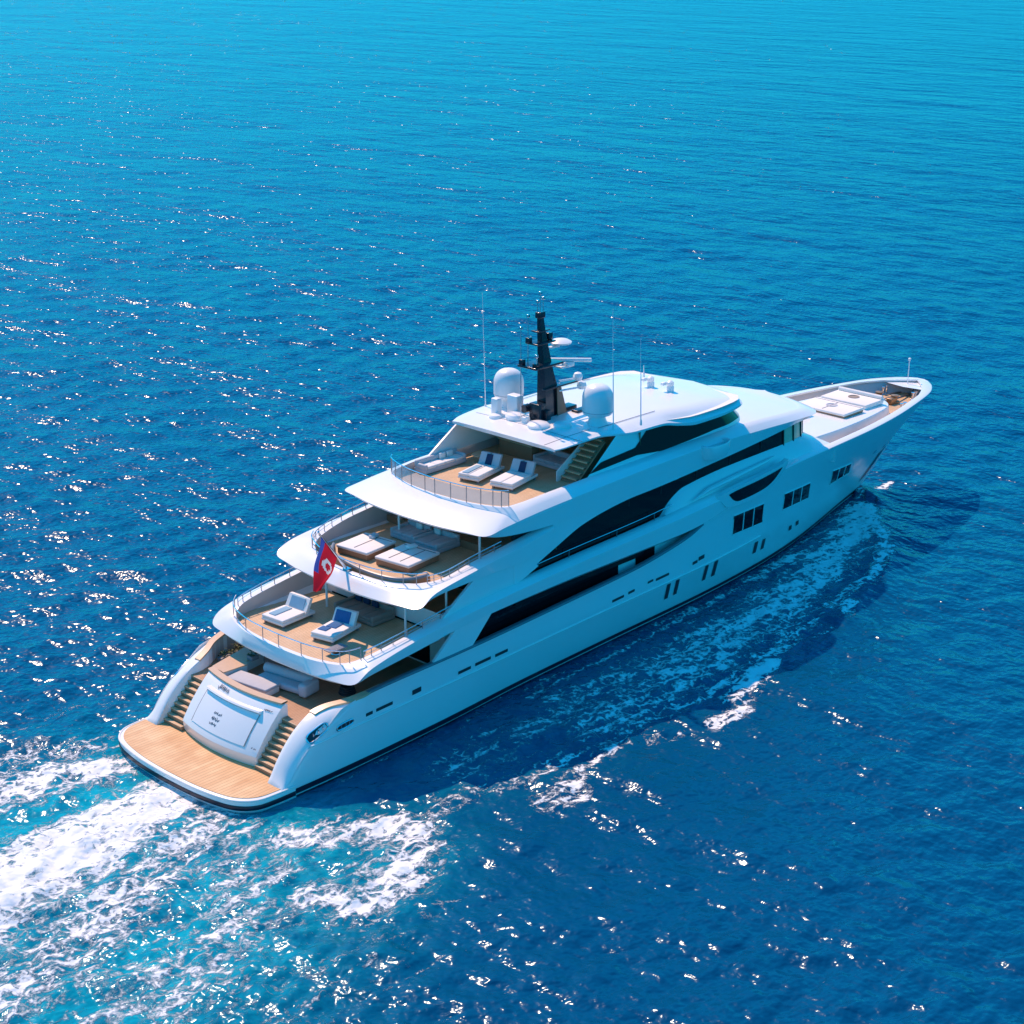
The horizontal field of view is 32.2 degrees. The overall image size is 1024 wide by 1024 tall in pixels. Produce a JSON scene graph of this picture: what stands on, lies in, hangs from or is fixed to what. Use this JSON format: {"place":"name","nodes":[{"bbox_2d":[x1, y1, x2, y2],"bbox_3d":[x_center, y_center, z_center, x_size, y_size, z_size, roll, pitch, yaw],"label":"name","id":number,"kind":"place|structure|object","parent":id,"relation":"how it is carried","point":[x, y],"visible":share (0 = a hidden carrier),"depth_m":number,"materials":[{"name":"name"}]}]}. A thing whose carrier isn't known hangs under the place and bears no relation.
{"place":"outdoors","nodes":[
{"label":"outdoors","id":0,"kind":"place"},
{"bbox_2d":[338,684,355,696],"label":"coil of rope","id":1,"kind":"object","parent":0,"point":[347,690],"visible":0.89,"depth_m":93.18,"materials":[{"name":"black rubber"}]},
{"bbox_2d":[0,0,1023,1023],"bbox_3d":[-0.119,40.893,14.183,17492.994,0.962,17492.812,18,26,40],"label":"sea","id":2,"kind":"structure","parent":0,"point":[267,267],"depth_m":138.74,"materials":[{"name":"liquid"}]},
{"bbox_2d":[118,291,931,813],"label":"motor yacht","id":3,"kind":"object","parent":2,"relation":"on","point":[652,497],"visible":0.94,"depth_m":101.15,"materials":[{"name":"white metal"}]},
{"bbox_2d":[217,642,244,661],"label":"planter","id":4,"kind":"object","parent":3,"relation":"on","point":[222,657],"visible":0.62,"depth_m":97.59,"materials":[{"name":"stone"}]},
{"bbox_2d":[247,650,258,660],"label":"planter","id":5,"kind":"object","parent":3,"relation":"on","point":[251,656],"visible":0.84,"depth_m":95.84,"materials":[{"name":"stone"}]},
{"bbox_2d":[228,670,279,695],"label":"cushion bench","id":6,"kind":"object","parent":3,"relation":"on","point":[259,684],"visible":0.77,"depth_m":93.62,"materials":[{"name":"grey fabric"}]},
{"bbox_2d":[257,662,318,697],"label":"cockpit sofa","id":7,"kind":"object","parent":3,"relation":"on","point":[303,685],"visible":0.98,"depth_m":93.81,"materials":[{"name":"grey fabric"}]},
{"bbox_2d":[262,592,314,628],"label":"sun lounger","id":8,"kind":"object","parent":3,"relation":"on","point":[295,607],"visible":1,"depth_m":97.32,"materials":[{"name":"fabric"}]},
{"bbox_2d":[313,538,336,591],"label":"ensign","id":9,"kind":"object","parent":3,"relation":"hanging from","point":[325,561],"visible":1,"depth_m":94.75,"materials":[{"name":"red fabric"}]},
{"bbox_2d":[311,606,360,644],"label":"sun lounger","id":10,"kind":"object","parent":3,"relation":"on","point":[341,623],"visible":1,"depth_m":95.36,"materials":[{"name":"fabric"}]},
{"bbox_2d":[324,643,347,654],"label":"table","id":11,"kind":"object","parent":3,"relation":"on","point":[339,646],"visible":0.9,"depth_m":93.16,"materials":[{"name":"stone"}]},
{"bbox_2d":[334,594,394,626],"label":"sofa","id":12,"kind":"object","parent":3,"relation":"on","point":[372,613],"visible":0.82,"depth_m":97.59,"materials":[{"name":"grey fabric"}]},
{"bbox_2d":[336,533,395,560],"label":"sun pad","id":13,"kind":"object","parent":3,"relation":"on","point":[364,546],"visible":0.92,"depth_m":99.43,"materials":[{"name":"white fabric"}]},
{"bbox_2d":[368,532,379,538],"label":"throw cushion","id":14,"kind":"object","parent":13,"relation":"on","point":[373,535],"visible":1,"depth_m":100.49,"materials":[{"name":"grey fabric"}]},
{"bbox_2d":[375,543,439,572],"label":"sun pad","id":15,"kind":"object","parent":3,"relation":"on","point":[402,558],"visible":0.96,"depth_m":97.74,"materials":[{"name":"white fabric"}]},
{"bbox_2d":[405,543,417,548],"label":"throw cushion","id":16,"kind":"object","parent":15,"relation":"on","point":[411,546],"visible":1,"depth_m":98.92,"materials":[{"name":"fabric"}]},
{"bbox_2d":[390,519,431,543],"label":"sofa","id":17,"kind":"object","parent":3,"relation":"on","point":[408,530],"visible":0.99,"depth_m":101.84,"materials":[{"name":"grey fabric"}]},
{"bbox_2d":[412,527,459,552],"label":"sofa","id":18,"kind":"object","parent":3,"relation":"on","point":[440,540],"visible":0.94,"depth_m":100.39,"materials":[{"name":"grey fabric"}]},
{"bbox_2d":[414,448,465,474],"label":"sofa","id":19,"kind":"object","parent":3,"relation":"on","point":[426,465],"visible":1,"depth_m":105.16,"materials":[{"name":"grey fabric"}]},
{"bbox_2d":[472,451,488,457],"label":"round table","id":20,"kind":"object","parent":3,"relation":"on","point":[476,454],"visible":0.38,"depth_m":106.00,"materials":[{"name":"metal"}]},
{"bbox_2d":[458,451,504,483],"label":"double lounger","id":21,"kind":"object","parent":3,"relation":"on","point":[488,464],"visible":1,"depth_m":103.86,"materials":[{"name":"fabric"}]},
{"bbox_2d":[490,458,537,491],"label":"double lounger","id":22,"kind":"object","parent":3,"relation":"on","point":[519,473],"visible":1,"depth_m":102.50,"materials":[{"name":"fabric"}]},
{"bbox_2d":[497,436,538,460],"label":"bar counter","id":23,"kind":"object","parent":3,"relation":"on","point":[509,447],"visible":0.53,"depth_m":107.02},
{"bbox_2d":[533,450,570,469],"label":"lounge sofa","id":24,"kind":"object","parent":3,"relation":"on","point":[555,460],"visible":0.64,"depth_m":105.59,"materials":[{"name":"grey fabric"}]},
{"bbox_2d":[512,431,782,606],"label":"bridge house window","id":25,"kind":"structure","parent":3,"relation":"in","point":[633,509],"depth_m":104.83,"materials":[{"name":"black glass"}]},
{"bbox_2d":[782,421,802,444],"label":"front window","id":26,"kind":"structure","parent":3,"relation":"in","point":[794,431],"depth_m":116.97,"materials":[{"name":"teal glass"}]},
{"bbox_2d":[801,397,863,418],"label":"sun pad","id":27,"kind":"object","parent":3,"relation":"on","point":[832,408],"visible":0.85,"depth_m":127.22,"materials":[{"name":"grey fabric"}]},
{"bbox_2d":[821,386,883,409],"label":"sun pad","id":28,"kind":"object","parent":3,"relation":"on","point":[866,400],"visible":0.99,"depth_m":129.72,"materials":[{"name":"white fabric"}]}
]}

